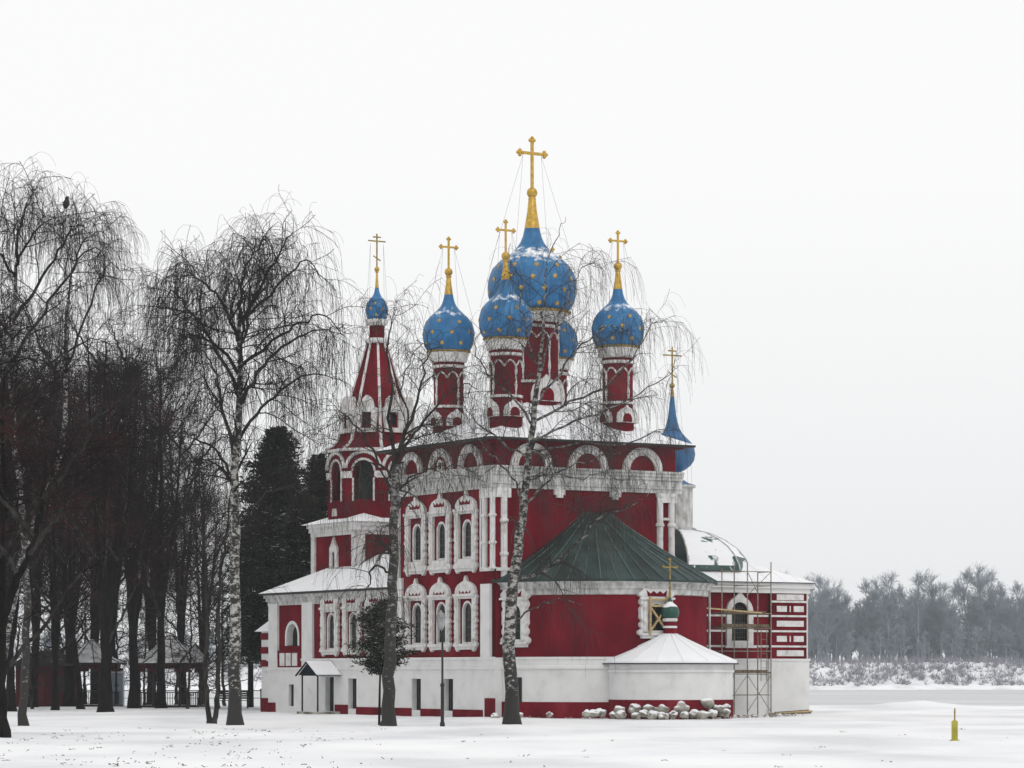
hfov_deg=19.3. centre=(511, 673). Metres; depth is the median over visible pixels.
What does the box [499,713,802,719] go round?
rubble
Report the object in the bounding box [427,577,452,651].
window
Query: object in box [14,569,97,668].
understorey tree
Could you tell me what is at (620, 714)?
boulder
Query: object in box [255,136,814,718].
church
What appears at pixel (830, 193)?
sky
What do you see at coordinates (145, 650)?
understorey tree
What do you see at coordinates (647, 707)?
boulder
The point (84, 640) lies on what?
understorey tree
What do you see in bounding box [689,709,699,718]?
boulder
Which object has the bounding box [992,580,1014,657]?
tree
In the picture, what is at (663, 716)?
boulder
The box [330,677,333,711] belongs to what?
door
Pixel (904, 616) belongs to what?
tree
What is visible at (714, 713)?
boulder
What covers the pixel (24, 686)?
birch tree
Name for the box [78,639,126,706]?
gazebo
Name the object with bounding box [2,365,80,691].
lime tree
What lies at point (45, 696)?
pavilion
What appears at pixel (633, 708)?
boulder
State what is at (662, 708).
boulder
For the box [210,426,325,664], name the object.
conifer tree
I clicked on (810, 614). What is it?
tree
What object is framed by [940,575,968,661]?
tree
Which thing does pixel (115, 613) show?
lime tree
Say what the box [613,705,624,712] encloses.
boulder
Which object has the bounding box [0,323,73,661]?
lime tree
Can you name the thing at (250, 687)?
conifer tree
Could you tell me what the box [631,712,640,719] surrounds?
boulder
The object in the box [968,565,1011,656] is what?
tree
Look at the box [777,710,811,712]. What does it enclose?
plank
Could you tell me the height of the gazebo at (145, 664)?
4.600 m
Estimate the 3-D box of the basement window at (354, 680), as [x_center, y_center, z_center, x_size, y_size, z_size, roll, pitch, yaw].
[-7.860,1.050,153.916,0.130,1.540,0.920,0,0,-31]
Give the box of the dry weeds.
[0,727,1001,767]
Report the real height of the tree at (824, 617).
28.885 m
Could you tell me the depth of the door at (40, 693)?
187.70 m
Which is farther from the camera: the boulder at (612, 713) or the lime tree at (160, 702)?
the lime tree at (160, 702)
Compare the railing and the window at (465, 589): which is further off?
the railing
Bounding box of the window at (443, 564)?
[427,493,452,574]
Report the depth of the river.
630.11 m
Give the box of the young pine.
[342,597,421,724]
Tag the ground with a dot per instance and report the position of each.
(871, 736)
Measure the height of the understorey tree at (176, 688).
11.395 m
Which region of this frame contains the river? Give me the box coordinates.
[15,690,1023,705]
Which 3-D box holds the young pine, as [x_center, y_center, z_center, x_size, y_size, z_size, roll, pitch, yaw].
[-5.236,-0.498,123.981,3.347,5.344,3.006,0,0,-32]
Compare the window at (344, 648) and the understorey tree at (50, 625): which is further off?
the understorey tree at (50, 625)
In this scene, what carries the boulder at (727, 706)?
on the boulder at (725, 712)
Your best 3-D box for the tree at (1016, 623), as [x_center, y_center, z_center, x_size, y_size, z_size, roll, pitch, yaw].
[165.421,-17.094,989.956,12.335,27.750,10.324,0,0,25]
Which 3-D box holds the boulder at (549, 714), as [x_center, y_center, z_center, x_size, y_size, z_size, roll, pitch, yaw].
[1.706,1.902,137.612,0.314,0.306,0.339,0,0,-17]
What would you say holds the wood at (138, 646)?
on the ground
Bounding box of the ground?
[0,662,1023,767]
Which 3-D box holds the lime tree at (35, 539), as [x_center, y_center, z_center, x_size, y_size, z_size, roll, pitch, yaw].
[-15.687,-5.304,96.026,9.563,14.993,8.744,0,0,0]
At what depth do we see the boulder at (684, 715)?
136.24 m
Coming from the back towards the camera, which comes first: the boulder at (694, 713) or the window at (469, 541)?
the window at (469, 541)
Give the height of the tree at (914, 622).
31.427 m
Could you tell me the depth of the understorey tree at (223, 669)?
198.77 m
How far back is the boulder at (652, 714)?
136.23 m
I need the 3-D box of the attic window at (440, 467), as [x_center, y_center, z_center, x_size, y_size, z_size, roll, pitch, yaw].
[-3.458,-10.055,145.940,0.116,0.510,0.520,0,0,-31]
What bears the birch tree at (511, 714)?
on the ground
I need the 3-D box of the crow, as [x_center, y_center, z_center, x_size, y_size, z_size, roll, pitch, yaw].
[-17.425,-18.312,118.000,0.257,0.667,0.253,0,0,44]
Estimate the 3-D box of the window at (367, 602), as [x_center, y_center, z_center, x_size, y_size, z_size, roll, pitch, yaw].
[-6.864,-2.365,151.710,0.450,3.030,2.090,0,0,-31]
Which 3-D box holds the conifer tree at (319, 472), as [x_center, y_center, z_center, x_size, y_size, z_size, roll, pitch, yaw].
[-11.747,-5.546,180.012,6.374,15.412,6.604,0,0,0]
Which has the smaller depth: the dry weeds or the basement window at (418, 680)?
the dry weeds
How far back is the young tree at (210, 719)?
123.79 m
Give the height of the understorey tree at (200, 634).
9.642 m
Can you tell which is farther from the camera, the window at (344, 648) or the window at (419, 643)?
the window at (344, 648)
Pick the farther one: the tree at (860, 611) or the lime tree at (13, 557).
the tree at (860, 611)
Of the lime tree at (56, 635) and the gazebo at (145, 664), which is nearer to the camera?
the lime tree at (56, 635)
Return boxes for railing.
[15,689,260,705]
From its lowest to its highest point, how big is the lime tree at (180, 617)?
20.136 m
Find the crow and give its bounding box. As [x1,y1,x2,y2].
[63,196,69,211]
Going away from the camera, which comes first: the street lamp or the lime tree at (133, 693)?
the street lamp
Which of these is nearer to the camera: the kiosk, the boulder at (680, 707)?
the boulder at (680, 707)
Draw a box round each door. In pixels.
[38,675,42,704]
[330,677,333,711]
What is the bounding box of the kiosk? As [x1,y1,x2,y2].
[111,671,125,705]
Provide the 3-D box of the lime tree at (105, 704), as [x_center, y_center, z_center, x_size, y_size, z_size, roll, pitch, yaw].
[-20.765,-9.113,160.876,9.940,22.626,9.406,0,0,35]
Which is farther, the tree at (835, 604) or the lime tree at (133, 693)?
the tree at (835, 604)
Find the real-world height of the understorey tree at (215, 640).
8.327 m
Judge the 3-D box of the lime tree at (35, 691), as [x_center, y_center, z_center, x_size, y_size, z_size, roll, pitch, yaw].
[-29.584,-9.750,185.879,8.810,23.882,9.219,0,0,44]
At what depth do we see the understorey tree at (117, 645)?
198.35 m
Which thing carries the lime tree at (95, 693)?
on the ground
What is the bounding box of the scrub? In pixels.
[15,654,1023,685]
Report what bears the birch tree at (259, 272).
on the ground
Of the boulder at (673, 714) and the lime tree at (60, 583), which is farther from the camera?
the lime tree at (60, 583)
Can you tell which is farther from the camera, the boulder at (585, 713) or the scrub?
the scrub
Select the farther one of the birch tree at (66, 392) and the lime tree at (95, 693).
the lime tree at (95, 693)
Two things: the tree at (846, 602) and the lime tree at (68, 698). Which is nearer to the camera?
the lime tree at (68, 698)
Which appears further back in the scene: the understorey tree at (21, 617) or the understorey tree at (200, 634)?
the understorey tree at (200, 634)
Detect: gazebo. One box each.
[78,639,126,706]
[128,635,210,707]
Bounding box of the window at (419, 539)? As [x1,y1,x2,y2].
[403,496,427,576]
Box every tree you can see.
[0,152,151,725]
[0,196,166,656]
[0,288,49,585]
[0,288,162,737]
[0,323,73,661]
[0,365,86,711]
[2,323,96,706]
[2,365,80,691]
[4,352,145,709]
[6,556,46,687]
[6,567,83,708]
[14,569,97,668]
[15,352,144,708]
[19,291,207,711]
[22,468,95,638]
[29,363,131,706]
[51,321,217,707]
[56,576,138,703]
[58,363,138,703]
[62,321,172,657]
[78,560,171,687]
[93,327,234,707]
[103,188,396,724]
[110,385,213,704]
[113,564,211,687]
[113,588,181,704]
[120,549,229,704]
[128,449,296,723]
[133,560,229,708]
[141,394,248,704]
[146,563,260,704]
[166,575,251,708]
[168,444,250,704]
[187,548,260,705]
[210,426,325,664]
[215,532,263,706]
[255,491,323,667]
[285,262,509,725]
[301,452,327,517]
[435,218,708,723]
[804,574,818,632]
[807,572,837,659]
[808,575,843,658]
[822,585,852,661]
[836,591,856,658]
[849,577,879,659]
[859,576,889,658]
[866,570,907,659]
[892,582,912,661]
[899,569,933,657]
[911,570,946,659]
[921,580,955,655]
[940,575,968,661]
[948,566,980,658]
[959,560,996,631]
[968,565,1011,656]
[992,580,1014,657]
[999,580,1023,658]
[1012,590,1023,633]
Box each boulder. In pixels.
[490,713,498,717]
[546,712,552,717]
[582,709,589,717]
[589,709,600,717]
[596,708,606,716]
[609,711,615,718]
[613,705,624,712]
[614,710,626,718]
[628,703,641,713]
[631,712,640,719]
[638,709,648,717]
[642,704,653,710]
[647,710,658,719]
[654,704,669,712]
[658,712,668,719]
[668,710,677,718]
[674,701,689,713]
[679,711,688,718]
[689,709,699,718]
[698,711,710,718]
[701,698,714,708]
[708,709,717,717]
[713,705,724,711]
[717,709,730,716]
[722,704,730,708]
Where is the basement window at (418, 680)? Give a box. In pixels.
[417,679,420,709]
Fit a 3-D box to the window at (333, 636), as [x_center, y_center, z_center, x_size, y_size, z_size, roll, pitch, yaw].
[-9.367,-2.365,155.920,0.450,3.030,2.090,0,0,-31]
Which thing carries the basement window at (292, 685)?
in the church
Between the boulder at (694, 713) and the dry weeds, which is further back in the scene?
the boulder at (694, 713)
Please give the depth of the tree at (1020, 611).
1003.14 m
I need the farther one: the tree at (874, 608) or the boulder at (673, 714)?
the tree at (874, 608)
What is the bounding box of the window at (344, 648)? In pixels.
[340,598,362,655]
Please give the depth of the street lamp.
118.54 m
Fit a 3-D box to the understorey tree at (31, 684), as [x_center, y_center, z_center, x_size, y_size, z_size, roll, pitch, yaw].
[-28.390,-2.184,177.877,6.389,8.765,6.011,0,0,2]
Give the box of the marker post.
[950,708,959,740]
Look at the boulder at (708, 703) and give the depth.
137.08 m
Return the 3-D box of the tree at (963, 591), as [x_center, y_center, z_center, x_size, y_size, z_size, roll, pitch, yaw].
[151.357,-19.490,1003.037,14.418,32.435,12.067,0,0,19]
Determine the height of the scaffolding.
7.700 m
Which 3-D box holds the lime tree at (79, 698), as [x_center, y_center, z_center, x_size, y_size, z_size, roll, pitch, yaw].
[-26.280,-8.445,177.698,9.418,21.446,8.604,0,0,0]
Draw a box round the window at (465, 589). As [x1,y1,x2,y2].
[452,576,478,651]
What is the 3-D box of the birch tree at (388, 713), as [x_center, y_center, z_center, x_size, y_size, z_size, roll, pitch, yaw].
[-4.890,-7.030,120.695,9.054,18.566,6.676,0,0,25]
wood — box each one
[14,628,228,660]
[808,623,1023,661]
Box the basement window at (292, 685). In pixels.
[291,684,293,705]
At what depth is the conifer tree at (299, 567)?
171.29 m
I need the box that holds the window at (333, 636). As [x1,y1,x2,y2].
[319,599,340,656]
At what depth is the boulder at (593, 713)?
136.38 m
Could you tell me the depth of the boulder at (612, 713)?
136.30 m
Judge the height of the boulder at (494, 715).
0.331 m
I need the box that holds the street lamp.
[436,610,445,726]
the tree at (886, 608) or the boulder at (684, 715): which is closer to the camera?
the boulder at (684, 715)
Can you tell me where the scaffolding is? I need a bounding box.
[708,562,771,714]
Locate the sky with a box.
[0,0,1023,661]
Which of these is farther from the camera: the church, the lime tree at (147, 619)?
the lime tree at (147, 619)
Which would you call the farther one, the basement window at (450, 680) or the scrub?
the scrub
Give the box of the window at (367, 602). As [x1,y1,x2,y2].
[364,597,383,655]
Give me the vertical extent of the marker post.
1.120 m
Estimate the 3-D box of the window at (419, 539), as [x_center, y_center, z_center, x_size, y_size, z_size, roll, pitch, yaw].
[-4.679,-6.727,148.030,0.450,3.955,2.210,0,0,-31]
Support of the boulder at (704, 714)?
on the ground
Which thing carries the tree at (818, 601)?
on the ground
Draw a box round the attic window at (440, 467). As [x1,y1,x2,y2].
[437,460,443,470]
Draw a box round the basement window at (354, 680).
[353,679,355,708]
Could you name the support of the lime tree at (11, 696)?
on the ground
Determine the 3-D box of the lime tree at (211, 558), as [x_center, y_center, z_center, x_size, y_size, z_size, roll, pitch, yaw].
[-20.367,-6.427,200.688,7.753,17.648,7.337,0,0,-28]
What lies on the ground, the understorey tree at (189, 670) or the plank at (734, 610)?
the understorey tree at (189, 670)
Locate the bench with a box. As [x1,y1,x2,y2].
[219,690,248,707]
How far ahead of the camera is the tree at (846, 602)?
991.24 m
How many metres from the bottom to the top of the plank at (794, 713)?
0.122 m
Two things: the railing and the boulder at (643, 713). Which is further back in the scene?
the railing
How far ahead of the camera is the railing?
192.98 m
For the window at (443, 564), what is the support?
in the church
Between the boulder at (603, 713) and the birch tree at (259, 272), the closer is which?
the birch tree at (259, 272)
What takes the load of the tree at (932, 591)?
on the ground
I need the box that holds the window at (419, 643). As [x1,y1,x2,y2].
[403,578,427,651]
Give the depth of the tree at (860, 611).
1005.38 m
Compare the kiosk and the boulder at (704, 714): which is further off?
the kiosk
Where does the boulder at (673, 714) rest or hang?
on the ground
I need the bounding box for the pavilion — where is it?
[14,651,81,706]
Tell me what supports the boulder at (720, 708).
on the boulder at (725, 712)
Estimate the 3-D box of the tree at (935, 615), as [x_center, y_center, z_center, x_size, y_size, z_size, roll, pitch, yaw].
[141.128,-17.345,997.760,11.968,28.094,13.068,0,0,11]
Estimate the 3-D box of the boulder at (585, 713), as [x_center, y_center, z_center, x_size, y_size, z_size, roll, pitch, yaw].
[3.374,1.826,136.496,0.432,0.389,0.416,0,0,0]
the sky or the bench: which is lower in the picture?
the bench
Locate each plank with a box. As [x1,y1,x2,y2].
[707,607,761,613]
[769,712,810,714]
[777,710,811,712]
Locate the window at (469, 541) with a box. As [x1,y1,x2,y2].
[452,490,478,573]
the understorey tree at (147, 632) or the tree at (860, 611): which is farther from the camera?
the tree at (860, 611)
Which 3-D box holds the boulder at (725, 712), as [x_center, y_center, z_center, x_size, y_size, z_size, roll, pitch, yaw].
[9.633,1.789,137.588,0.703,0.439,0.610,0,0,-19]
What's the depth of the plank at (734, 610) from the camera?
148.79 m
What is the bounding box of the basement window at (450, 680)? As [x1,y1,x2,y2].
[449,679,452,710]

